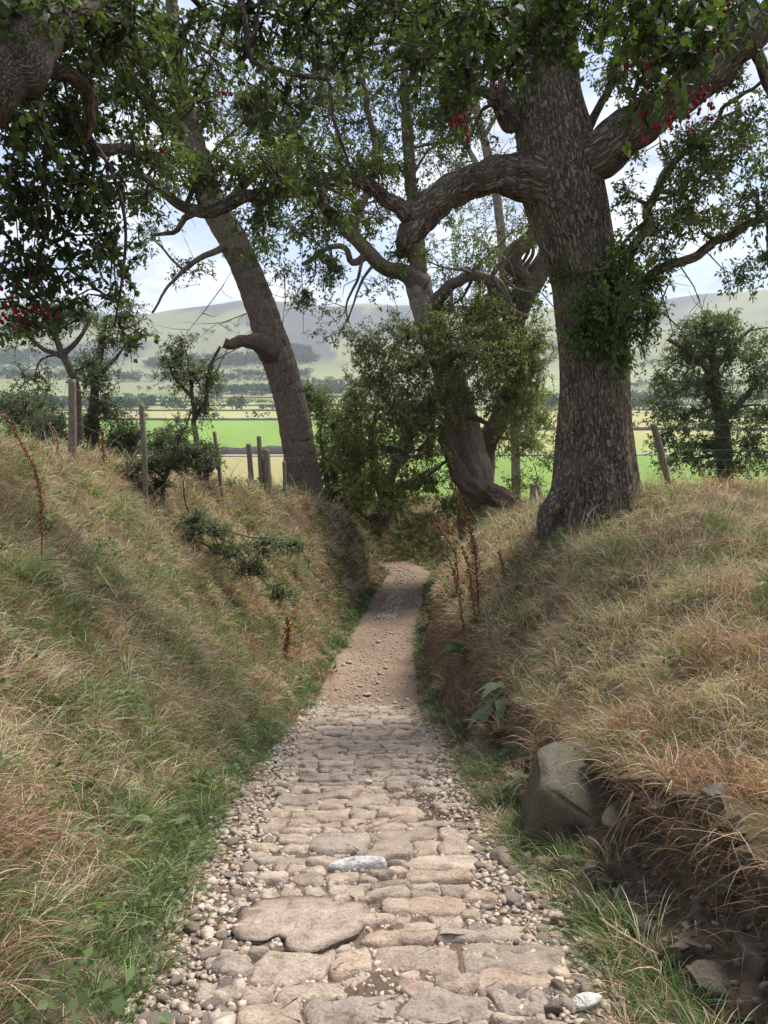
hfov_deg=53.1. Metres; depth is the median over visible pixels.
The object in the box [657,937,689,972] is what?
rock
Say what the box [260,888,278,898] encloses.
paving stone
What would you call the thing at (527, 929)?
stick
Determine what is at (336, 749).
paving stone
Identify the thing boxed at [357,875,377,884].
paving stone
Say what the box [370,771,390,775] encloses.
paving stone
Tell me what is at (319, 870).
paving stone
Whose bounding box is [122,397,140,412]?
valley tree
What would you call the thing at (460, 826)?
loose stone
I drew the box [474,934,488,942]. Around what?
loose stone
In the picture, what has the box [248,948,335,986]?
paving stone
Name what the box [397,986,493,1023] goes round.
paving stone
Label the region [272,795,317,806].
paving stone
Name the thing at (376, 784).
paving stone
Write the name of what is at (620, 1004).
loose stone
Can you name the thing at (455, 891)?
paving stone
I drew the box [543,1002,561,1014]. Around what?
loose stone
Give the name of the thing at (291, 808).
paving stone
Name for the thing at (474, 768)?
verge grass
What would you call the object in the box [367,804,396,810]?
paving stone
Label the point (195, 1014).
gravel
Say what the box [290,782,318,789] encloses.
paving stone
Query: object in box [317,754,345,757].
paving stone
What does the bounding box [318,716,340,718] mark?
paving stone
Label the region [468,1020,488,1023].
paving stone
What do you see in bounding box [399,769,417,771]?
paving stone
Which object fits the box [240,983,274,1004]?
paving stone
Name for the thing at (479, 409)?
stone wall
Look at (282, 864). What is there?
paving stone
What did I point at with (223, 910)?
white stone
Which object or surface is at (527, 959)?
paving stone
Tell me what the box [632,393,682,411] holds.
valley tree
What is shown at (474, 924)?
loose stone
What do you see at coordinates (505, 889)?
loose stone
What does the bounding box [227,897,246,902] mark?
paving stone
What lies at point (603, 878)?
rock
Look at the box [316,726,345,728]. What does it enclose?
paving stone
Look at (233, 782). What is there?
loose stone
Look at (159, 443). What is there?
shrub
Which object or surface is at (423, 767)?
paving stone
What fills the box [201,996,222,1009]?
loose stone
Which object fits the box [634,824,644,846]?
tree root
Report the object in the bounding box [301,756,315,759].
paving stone
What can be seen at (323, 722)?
paving stone
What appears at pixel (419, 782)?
paving stone
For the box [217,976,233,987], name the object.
loose stone
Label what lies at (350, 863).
white stone
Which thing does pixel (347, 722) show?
paving stone
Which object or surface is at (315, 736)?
paving stone
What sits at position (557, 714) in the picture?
hanging dead grass
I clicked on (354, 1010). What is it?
paving stone
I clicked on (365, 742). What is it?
paving stone
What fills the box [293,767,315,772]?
paving stone
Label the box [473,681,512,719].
foxglove plant
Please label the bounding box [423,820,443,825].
paving stone
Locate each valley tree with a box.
[2,392,34,408]
[17,390,51,409]
[105,395,126,409]
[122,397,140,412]
[209,390,223,401]
[225,394,243,409]
[237,394,250,408]
[322,383,340,395]
[519,408,551,428]
[631,394,648,412]
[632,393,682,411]
[662,394,699,406]
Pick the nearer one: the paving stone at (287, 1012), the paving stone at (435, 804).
the paving stone at (287, 1012)
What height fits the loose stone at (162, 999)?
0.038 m
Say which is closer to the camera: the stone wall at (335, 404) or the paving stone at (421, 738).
the paving stone at (421, 738)
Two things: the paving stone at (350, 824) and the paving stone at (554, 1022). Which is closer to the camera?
the paving stone at (554, 1022)
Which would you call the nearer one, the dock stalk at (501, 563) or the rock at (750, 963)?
the rock at (750, 963)
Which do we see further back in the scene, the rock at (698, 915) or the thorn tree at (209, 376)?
the thorn tree at (209, 376)
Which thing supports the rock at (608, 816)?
in the ground at (332, 361)
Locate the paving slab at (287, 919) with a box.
[229,895,369,953]
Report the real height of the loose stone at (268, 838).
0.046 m
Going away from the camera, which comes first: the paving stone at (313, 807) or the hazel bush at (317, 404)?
the paving stone at (313, 807)
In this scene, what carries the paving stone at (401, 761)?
on the path
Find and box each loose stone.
[135,1011,150,1022]
[145,1010,159,1023]
[148,964,158,974]
[151,944,171,952]
[156,993,170,1003]
[165,1010,178,1023]
[169,953,180,961]
[170,975,182,986]
[175,1015,190,1023]
[177,944,190,952]
[184,909,199,917]
[184,921,199,933]
[187,937,198,944]
[198,850,214,862]
[198,946,221,961]
[199,1012,210,1023]
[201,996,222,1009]
[215,931,227,940]
[215,1004,230,1012]
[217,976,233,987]
[222,872,234,878]
[222,939,232,948]
[226,837,237,845]
[226,943,237,950]
[228,781,238,788]
[230,889,241,897]
[237,939,244,946]
[239,789,250,796]
[240,861,258,872]
[240,890,249,897]
[241,806,250,814]
[243,873,254,878]
[245,783,259,789]
[264,835,272,842]
[454,822,466,829]
[461,897,469,903]
[467,823,475,831]
[467,922,478,926]
[469,834,484,843]
[472,845,483,852]
[473,861,485,869]
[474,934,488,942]
[479,908,485,914]
[490,846,510,859]
[498,852,513,868]
[498,942,509,945]
[502,886,510,892]
[504,890,521,904]
[504,984,517,994]
[505,865,518,875]
[510,949,524,953]
[511,901,520,908]
[513,938,519,944]
[514,887,521,893]
[516,989,528,998]
[521,851,531,869]
[522,1019,544,1023]
[524,878,535,886]
[533,923,549,932]
[534,931,547,943]
[541,900,550,909]
[542,987,551,995]
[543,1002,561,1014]
[547,937,561,943]
[550,915,558,925]
[551,978,564,991]
[551,997,562,1004]
[553,989,567,995]
[573,974,581,979]
[576,1012,590,1019]
[580,978,594,992]
[580,1020,596,1023]
[616,1000,630,1016]
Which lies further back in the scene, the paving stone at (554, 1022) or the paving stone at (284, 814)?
the paving stone at (284, 814)
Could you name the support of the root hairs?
hanging from the ground at (332, 361)
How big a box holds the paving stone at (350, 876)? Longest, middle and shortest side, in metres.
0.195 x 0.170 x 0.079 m
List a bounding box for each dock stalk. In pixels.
[0,410,46,558]
[47,422,60,453]
[99,428,109,469]
[281,617,294,663]
[433,522,463,611]
[447,555,465,650]
[448,481,486,615]
[460,546,478,627]
[497,550,506,588]
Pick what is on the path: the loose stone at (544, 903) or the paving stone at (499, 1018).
the paving stone at (499, 1018)
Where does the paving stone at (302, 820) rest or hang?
on the path
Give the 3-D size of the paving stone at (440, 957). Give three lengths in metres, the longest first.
0.399 x 0.310 x 0.089 m
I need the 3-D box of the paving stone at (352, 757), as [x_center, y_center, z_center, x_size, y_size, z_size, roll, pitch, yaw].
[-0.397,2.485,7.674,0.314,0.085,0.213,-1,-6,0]
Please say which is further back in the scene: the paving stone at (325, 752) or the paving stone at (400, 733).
the paving stone at (400, 733)
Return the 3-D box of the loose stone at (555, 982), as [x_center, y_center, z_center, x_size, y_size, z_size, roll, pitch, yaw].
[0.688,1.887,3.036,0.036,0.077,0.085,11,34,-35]
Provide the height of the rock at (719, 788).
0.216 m
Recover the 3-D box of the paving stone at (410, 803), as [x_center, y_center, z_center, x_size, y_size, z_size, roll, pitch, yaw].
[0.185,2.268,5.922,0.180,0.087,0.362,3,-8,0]
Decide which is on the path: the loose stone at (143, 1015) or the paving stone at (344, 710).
the paving stone at (344, 710)
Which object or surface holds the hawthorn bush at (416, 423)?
on the ground at (332, 361)
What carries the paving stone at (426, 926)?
on the path
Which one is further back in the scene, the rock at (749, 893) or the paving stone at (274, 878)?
the paving stone at (274, 878)
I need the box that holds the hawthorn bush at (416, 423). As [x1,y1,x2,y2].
[321,280,558,537]
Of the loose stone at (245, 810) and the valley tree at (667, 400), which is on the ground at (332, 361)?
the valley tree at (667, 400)
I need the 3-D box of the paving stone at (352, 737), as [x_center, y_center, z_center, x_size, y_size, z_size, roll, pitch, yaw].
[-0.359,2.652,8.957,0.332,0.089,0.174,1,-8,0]
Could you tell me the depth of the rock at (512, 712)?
7.12 m
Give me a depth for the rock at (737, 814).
3.28 m
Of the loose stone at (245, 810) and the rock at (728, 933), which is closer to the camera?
the rock at (728, 933)
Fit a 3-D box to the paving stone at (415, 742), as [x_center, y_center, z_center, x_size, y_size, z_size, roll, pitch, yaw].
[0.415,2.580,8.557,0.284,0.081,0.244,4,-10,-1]
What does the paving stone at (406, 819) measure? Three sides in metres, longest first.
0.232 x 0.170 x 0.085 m
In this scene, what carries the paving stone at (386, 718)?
on the path
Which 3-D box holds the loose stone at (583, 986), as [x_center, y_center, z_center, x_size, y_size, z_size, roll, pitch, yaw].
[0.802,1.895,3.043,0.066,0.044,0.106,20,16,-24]
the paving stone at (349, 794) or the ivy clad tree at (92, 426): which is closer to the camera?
the paving stone at (349, 794)
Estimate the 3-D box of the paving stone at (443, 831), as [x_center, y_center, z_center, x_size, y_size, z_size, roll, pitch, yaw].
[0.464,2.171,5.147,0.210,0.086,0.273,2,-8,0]
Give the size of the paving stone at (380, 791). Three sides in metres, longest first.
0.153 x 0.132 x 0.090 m
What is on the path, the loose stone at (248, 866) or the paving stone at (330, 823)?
the paving stone at (330, 823)
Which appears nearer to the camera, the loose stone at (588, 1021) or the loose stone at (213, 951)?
the loose stone at (588, 1021)
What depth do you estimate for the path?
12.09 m
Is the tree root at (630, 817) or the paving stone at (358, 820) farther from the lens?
the paving stone at (358, 820)
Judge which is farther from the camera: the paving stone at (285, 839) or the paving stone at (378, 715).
the paving stone at (378, 715)
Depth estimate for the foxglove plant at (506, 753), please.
6.96 m
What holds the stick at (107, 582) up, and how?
on the ground at (332, 361)
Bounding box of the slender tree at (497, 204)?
[418,11,523,497]
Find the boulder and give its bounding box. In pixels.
[521,741,620,848]
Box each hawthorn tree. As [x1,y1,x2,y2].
[0,0,531,367]
[379,0,767,157]
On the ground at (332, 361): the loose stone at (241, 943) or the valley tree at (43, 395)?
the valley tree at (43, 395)
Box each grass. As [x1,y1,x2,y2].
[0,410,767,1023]
[0,492,767,1023]
[420,575,767,1009]
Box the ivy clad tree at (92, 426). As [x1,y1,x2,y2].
[65,291,156,461]
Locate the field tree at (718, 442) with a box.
[634,303,767,483]
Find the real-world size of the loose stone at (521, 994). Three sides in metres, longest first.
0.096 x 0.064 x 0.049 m
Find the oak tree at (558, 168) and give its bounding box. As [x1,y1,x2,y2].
[108,0,767,547]
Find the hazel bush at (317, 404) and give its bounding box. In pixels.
[303,377,378,525]
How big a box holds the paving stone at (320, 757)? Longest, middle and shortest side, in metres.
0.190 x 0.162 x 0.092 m
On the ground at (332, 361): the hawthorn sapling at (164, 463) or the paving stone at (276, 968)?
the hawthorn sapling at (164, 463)
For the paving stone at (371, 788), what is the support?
on the path
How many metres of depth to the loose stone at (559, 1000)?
2.92 m
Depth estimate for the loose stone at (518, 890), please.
4.05 m
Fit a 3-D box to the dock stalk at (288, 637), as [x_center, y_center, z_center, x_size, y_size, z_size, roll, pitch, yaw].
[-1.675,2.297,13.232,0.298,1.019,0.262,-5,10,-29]
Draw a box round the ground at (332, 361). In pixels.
[0,289,767,1023]
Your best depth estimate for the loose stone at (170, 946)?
3.41 m
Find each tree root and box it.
[590,791,633,867]
[614,799,640,840]
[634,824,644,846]
[710,854,724,905]
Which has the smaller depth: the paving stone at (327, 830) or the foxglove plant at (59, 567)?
the paving stone at (327, 830)
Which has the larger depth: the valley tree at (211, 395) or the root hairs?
the valley tree at (211, 395)
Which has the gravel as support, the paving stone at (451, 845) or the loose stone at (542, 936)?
the loose stone at (542, 936)
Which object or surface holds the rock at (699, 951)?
in the ground at (332, 361)
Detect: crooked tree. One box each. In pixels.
[219,0,544,540]
[425,209,558,482]
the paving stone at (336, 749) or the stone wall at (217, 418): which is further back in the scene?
the stone wall at (217, 418)
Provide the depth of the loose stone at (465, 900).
3.98 m
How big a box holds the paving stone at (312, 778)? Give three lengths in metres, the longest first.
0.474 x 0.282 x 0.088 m
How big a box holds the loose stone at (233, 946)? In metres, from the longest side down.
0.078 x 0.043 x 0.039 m
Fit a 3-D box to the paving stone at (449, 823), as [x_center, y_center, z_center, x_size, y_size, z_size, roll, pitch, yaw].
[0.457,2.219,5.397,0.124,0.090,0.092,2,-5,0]
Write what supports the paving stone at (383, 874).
on the path
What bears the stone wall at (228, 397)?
on the ground at (332, 361)
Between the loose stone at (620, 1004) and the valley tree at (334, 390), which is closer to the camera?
the loose stone at (620, 1004)
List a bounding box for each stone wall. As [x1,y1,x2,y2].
[0,417,439,419]
[3,394,677,398]
[26,408,760,410]
[48,403,767,405]
[85,445,414,453]
[435,427,767,430]
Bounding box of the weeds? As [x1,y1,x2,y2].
[0,425,767,1023]
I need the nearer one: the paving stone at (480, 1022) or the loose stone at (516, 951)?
the paving stone at (480, 1022)
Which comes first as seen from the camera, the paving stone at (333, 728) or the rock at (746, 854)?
the rock at (746, 854)
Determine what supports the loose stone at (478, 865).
on the gravel
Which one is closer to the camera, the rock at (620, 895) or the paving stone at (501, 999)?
the paving stone at (501, 999)
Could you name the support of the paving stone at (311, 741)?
on the path
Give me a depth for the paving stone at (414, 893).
4.05 m
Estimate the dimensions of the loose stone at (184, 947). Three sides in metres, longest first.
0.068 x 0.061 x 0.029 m
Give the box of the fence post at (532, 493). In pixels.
[530,483,535,503]
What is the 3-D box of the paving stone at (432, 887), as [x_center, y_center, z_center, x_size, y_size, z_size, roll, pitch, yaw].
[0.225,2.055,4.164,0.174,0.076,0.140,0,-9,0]
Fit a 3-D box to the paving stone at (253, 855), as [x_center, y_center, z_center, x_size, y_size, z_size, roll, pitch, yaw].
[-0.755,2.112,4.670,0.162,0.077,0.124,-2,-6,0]
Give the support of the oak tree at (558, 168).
on the ground at (332, 361)
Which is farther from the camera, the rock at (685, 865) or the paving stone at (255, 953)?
the rock at (685, 865)
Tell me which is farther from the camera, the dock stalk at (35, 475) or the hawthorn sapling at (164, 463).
the hawthorn sapling at (164, 463)
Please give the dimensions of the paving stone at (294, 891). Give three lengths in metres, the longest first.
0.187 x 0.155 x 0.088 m
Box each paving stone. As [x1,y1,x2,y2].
[195,982,243,1004]
[207,951,254,978]
[221,1011,235,1023]
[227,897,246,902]
[233,902,252,911]
[236,997,303,1023]
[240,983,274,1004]
[243,842,278,852]
[247,852,268,861]
[247,946,269,961]
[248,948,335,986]
[255,856,277,866]
[255,871,287,885]
[257,824,285,832]
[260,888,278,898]
[262,810,290,819]
[267,818,289,824]
[271,805,305,813]
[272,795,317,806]
[272,855,295,871]
[274,975,370,1004]
[276,833,312,844]
[280,843,308,854]
[280,888,301,896]
[281,761,299,766]
[281,827,320,834]
[285,777,298,782]
[286,817,318,827]
[286,864,306,872]
[289,858,306,864]
[290,753,312,756]
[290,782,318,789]
[290,824,321,828]
[291,808,350,821]
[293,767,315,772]
[293,872,324,886]
[295,742,322,750]
[296,729,312,732]
[298,773,350,783]
[299,759,317,764]
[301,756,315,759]
[301,762,317,769]
[301,788,320,793]
[302,866,326,874]
[302,886,328,895]
[302,995,404,1023]
[304,739,317,744]
[304,805,319,810]
[305,856,338,868]
[306,788,360,800]
[308,721,335,724]
[308,831,370,855]
[309,731,321,735]
[312,734,337,739]
[312,749,337,754]
[313,727,325,730]
[315,740,353,744]
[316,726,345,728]
[316,755,330,759]
[316,798,348,807]
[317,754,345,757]
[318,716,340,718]
[318,760,354,768]
[318,767,336,772]
[318,781,359,786]
[318,786,342,788]
[319,747,346,751]
[320,804,344,810]
[322,730,351,736]
[322,822,340,825]
[322,824,340,828]
[322,827,337,833]
[323,718,343,720]
[326,727,343,729]
[326,884,366,894]
[327,878,345,886]
[328,872,358,881]
[328,948,371,981]
[330,755,358,760]
[330,772,354,777]
[332,890,364,901]
[334,713,352,716]
[335,742,355,747]
[336,708,368,711]
[336,721,351,724]
[338,714,355,718]
[338,766,356,769]
[339,827,354,832]
[340,736,366,738]
[341,820,357,828]
[343,716,368,720]
[343,818,366,824]
[345,784,364,788]
[345,798,388,807]
[345,803,366,809]
[346,745,380,750]
[348,808,376,820]
[350,719,364,725]
[350,776,384,782]
[351,729,391,737]
[351,749,370,753]
[352,822,373,831]
[354,740,376,744]
[354,758,391,767]
[356,753,373,756]
[357,755,372,758]
[357,791,390,801]
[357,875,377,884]
[359,788,374,793]
[359,885,409,904]
[359,928,438,947]
[360,782,384,785]
[361,913,396,927]
[363,724,384,728]
[363,742,382,746]
[364,719,385,724]
[364,841,414,860]
[364,1020,401,1023]
[365,764,409,769]
[366,768,395,773]
[366,786,383,790]
[366,822,406,830]
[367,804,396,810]
[368,817,389,826]
[368,827,438,841]
[369,869,394,880]
[369,879,411,890]
[370,713,388,717]
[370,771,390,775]
[373,754,398,758]
[373,789,387,793]
[374,707,396,709]
[374,945,459,974]
[375,806,424,818]
[376,739,409,743]
[378,752,405,754]
[379,716,410,720]
[380,895,465,916]
[381,726,398,729]
[381,743,416,749]
[383,720,398,723]
[383,774,421,781]
[384,781,403,791]
[386,781,409,784]
[386,793,401,797]
[387,724,414,726]
[387,815,417,823]
[387,859,406,867]
[388,866,407,876]
[389,711,411,715]
[389,730,411,736]
[389,799,397,805]
[390,770,409,775]
[392,758,416,763]
[394,728,417,732]
[396,916,410,924]
[397,798,418,807]
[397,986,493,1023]
[398,726,423,730]
[398,970,419,978]
[398,979,433,995]
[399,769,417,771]
[403,922,436,929]
[405,868,476,884]
[406,822,423,826]
[406,854,477,870]
[407,747,435,755]
[407,763,426,767]
[408,1017,462,1023]
[409,739,432,745]
[409,771,426,777]
[409,779,429,785]
[410,824,447,829]
[410,889,440,897]
[411,882,440,894]
[412,732,424,736]
[412,840,440,857]
[413,737,429,739]
[414,787,441,793]
[415,728,432,732]
[418,743,443,748]
[418,755,434,760]
[418,765,430,771]
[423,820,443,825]
[427,914,463,931]
[430,801,461,809]
[433,972,479,994]
[435,925,523,944]
[437,836,469,855]
[438,826,468,841]
[438,884,470,897]
[443,821,454,826]
[460,909,480,921]
[461,943,566,973]
[462,888,497,903]
[466,923,489,929]
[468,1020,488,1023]
[475,967,553,995]
[487,988,548,1016]
[489,1012,534,1023]
[545,1020,567,1023]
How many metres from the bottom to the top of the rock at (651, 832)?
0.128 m
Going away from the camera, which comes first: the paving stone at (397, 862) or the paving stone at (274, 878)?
the paving stone at (274, 878)
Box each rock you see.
[478,677,484,690]
[510,695,521,720]
[512,809,525,833]
[522,753,534,765]
[536,855,552,868]
[544,855,571,875]
[581,858,599,874]
[594,875,615,888]
[601,805,637,840]
[612,886,630,901]
[628,912,652,943]
[640,841,674,857]
[645,822,660,841]
[648,891,677,904]
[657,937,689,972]
[673,847,699,880]
[685,959,731,1009]
[686,901,714,923]
[686,939,707,959]
[693,764,739,783]
[699,782,726,827]
[709,872,739,894]
[722,810,746,849]
[723,924,745,939]
[725,925,767,981]
[733,868,767,916]
[734,845,753,864]
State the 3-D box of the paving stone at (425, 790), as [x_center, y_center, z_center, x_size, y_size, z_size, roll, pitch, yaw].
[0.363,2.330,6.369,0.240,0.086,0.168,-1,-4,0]
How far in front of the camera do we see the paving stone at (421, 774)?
6.97 m
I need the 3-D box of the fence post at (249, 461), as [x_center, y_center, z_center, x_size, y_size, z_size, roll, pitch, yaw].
[-3.236,-0.963,18.683,0.190,1.396,0.152,0,9,0]
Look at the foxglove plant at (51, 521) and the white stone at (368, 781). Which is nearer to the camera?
the white stone at (368, 781)
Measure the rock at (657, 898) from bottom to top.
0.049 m
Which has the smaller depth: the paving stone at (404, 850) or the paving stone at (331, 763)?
the paving stone at (404, 850)
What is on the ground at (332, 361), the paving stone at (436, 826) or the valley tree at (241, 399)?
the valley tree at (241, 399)
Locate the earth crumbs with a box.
[438,623,767,1023]
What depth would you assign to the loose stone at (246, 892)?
4.07 m
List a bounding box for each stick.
[94,564,118,598]
[507,915,532,940]
[525,927,539,944]
[599,918,656,953]
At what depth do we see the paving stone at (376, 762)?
7.44 m
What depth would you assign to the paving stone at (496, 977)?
3.08 m
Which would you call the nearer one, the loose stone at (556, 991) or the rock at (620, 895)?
the loose stone at (556, 991)
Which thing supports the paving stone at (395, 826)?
on the path
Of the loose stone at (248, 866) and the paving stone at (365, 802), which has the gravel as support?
the loose stone at (248, 866)
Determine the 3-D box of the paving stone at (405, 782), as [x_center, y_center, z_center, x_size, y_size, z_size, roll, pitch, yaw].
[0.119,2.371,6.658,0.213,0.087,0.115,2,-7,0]
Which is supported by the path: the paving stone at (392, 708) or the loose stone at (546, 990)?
the paving stone at (392, 708)
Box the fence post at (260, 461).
[257,436,264,489]
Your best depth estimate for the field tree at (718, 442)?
27.23 m
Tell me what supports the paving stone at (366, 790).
on the path
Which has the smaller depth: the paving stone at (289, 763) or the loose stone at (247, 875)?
the loose stone at (247, 875)
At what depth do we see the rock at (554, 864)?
4.21 m
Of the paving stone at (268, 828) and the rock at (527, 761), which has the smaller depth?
the paving stone at (268, 828)
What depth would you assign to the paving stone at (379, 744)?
8.49 m
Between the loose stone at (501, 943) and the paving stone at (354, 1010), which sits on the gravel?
the loose stone at (501, 943)
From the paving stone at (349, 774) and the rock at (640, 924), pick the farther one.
the paving stone at (349, 774)
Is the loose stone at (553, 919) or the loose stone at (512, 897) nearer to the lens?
the loose stone at (553, 919)
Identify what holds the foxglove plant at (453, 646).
on the ground at (332, 361)
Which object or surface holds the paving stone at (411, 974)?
on the path
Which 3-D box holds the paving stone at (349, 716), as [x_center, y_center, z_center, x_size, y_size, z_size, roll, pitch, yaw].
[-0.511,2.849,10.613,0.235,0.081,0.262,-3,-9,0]
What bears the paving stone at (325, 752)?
on the path
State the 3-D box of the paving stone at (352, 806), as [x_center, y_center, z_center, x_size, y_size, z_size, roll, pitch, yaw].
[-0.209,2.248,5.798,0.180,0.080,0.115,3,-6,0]
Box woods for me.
[0,322,767,429]
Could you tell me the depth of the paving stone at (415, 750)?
8.01 m
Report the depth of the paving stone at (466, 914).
3.79 m
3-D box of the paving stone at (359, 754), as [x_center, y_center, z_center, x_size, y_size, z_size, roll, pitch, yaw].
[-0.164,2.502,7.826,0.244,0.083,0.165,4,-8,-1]
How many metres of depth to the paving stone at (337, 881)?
4.21 m
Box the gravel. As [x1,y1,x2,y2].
[114,567,644,1023]
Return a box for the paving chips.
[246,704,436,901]
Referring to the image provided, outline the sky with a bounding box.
[0,0,767,314]
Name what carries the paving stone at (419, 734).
on the path
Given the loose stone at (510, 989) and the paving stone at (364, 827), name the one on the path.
the paving stone at (364, 827)
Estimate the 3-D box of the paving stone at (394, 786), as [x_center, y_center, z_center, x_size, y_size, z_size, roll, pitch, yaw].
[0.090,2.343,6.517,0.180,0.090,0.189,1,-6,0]
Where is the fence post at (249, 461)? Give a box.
[246,444,254,485]
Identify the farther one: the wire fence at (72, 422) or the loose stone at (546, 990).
the wire fence at (72, 422)
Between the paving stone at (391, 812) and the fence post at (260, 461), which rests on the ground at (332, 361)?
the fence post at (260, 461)
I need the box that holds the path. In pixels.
[140,561,608,1023]
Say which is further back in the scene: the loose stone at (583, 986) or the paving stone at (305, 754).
the paving stone at (305, 754)
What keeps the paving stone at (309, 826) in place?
on the path
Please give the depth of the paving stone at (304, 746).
8.30 m
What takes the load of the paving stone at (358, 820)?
on the path
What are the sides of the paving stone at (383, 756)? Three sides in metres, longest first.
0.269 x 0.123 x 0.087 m
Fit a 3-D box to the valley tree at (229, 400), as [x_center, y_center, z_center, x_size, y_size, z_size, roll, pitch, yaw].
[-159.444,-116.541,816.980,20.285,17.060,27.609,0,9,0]
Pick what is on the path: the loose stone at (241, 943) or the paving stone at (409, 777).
the paving stone at (409, 777)
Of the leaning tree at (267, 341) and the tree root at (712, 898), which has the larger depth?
the leaning tree at (267, 341)
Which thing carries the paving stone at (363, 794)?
on the path
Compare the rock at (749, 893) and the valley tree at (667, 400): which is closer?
the rock at (749, 893)
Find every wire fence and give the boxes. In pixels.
[0,379,286,506]
[535,423,764,499]
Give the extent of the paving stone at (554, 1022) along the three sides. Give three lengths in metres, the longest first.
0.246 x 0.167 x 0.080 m
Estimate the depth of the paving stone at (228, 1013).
2.87 m
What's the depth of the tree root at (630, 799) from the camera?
3.98 m
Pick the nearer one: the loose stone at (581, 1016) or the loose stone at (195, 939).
the loose stone at (581, 1016)
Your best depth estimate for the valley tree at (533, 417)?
257.65 m
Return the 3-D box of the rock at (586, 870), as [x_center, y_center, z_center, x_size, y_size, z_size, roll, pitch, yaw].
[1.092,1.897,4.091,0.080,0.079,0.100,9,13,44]
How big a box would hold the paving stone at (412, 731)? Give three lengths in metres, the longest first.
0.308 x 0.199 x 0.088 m
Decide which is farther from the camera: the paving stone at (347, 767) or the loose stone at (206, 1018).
the paving stone at (347, 767)
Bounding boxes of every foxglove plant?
[23,554,64,571]
[43,512,62,527]
[111,805,152,840]
[440,641,470,666]
[467,700,497,731]
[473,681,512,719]
[495,742,521,756]
[495,770,528,803]
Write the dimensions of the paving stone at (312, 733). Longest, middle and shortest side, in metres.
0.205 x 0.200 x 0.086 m
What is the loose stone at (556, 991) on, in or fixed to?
on the gravel
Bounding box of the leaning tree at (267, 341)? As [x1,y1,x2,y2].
[44,0,364,502]
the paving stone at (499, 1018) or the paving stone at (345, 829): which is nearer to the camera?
the paving stone at (499, 1018)
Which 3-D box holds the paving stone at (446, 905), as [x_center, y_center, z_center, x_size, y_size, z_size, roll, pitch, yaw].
[0.213,2.020,3.919,0.466,0.093,0.259,4,-5,-1]
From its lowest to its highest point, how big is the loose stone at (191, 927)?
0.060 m
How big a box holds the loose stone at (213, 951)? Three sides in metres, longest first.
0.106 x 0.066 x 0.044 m
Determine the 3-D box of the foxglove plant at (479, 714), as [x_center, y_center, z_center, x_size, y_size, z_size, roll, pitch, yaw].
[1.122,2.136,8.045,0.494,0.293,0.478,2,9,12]
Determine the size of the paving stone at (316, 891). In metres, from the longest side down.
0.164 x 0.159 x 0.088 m
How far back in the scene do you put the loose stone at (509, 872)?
4.37 m
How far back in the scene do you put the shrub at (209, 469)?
15.48 m
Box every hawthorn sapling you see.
[107,385,220,505]
[167,476,306,608]
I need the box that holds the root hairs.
[498,710,767,1021]
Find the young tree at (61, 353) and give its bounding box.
[0,289,121,451]
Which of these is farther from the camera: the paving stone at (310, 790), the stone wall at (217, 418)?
the stone wall at (217, 418)
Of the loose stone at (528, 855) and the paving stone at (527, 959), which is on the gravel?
the loose stone at (528, 855)
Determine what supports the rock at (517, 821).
on the ground at (332, 361)
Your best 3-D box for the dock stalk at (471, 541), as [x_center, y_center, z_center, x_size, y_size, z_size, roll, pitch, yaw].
[1.081,0.512,9.959,0.515,1.831,0.270,0,9,0]
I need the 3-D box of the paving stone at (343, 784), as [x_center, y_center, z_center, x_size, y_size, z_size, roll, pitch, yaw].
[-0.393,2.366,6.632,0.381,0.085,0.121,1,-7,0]
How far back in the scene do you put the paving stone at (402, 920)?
3.75 m
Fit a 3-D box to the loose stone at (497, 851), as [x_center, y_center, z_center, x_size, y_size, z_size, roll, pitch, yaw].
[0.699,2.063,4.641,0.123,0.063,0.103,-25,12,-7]
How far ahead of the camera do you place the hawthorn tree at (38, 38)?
2.94 m
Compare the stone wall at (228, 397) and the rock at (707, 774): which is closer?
the rock at (707, 774)
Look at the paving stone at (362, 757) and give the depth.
7.68 m
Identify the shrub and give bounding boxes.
[0,381,67,442]
[12,404,84,447]
[99,411,152,461]
[139,416,198,466]
[181,429,227,489]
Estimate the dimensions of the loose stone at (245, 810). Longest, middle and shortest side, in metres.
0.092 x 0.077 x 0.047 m
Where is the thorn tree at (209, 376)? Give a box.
[153,332,230,471]
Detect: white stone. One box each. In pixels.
[218,907,228,915]
[328,855,386,872]
[364,779,372,783]
[571,992,601,1011]
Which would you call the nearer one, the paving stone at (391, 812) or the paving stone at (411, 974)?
the paving stone at (411, 974)
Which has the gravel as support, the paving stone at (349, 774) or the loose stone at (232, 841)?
the loose stone at (232, 841)
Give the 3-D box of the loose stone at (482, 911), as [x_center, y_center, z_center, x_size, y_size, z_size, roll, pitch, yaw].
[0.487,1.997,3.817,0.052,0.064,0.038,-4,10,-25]
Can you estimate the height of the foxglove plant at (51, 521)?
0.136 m
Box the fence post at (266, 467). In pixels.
[263,449,273,494]
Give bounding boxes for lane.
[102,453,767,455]
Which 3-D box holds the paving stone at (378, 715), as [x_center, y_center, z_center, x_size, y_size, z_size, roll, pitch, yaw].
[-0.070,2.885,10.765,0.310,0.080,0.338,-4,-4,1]
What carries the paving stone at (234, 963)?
on the path
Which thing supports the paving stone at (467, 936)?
on the path
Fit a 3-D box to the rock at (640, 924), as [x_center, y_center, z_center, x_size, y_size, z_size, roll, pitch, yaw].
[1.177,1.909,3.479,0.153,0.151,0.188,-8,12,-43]
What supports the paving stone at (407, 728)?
on the path
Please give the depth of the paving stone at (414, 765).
7.41 m
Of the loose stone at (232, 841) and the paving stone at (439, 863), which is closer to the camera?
the paving stone at (439, 863)
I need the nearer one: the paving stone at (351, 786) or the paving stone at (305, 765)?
the paving stone at (351, 786)

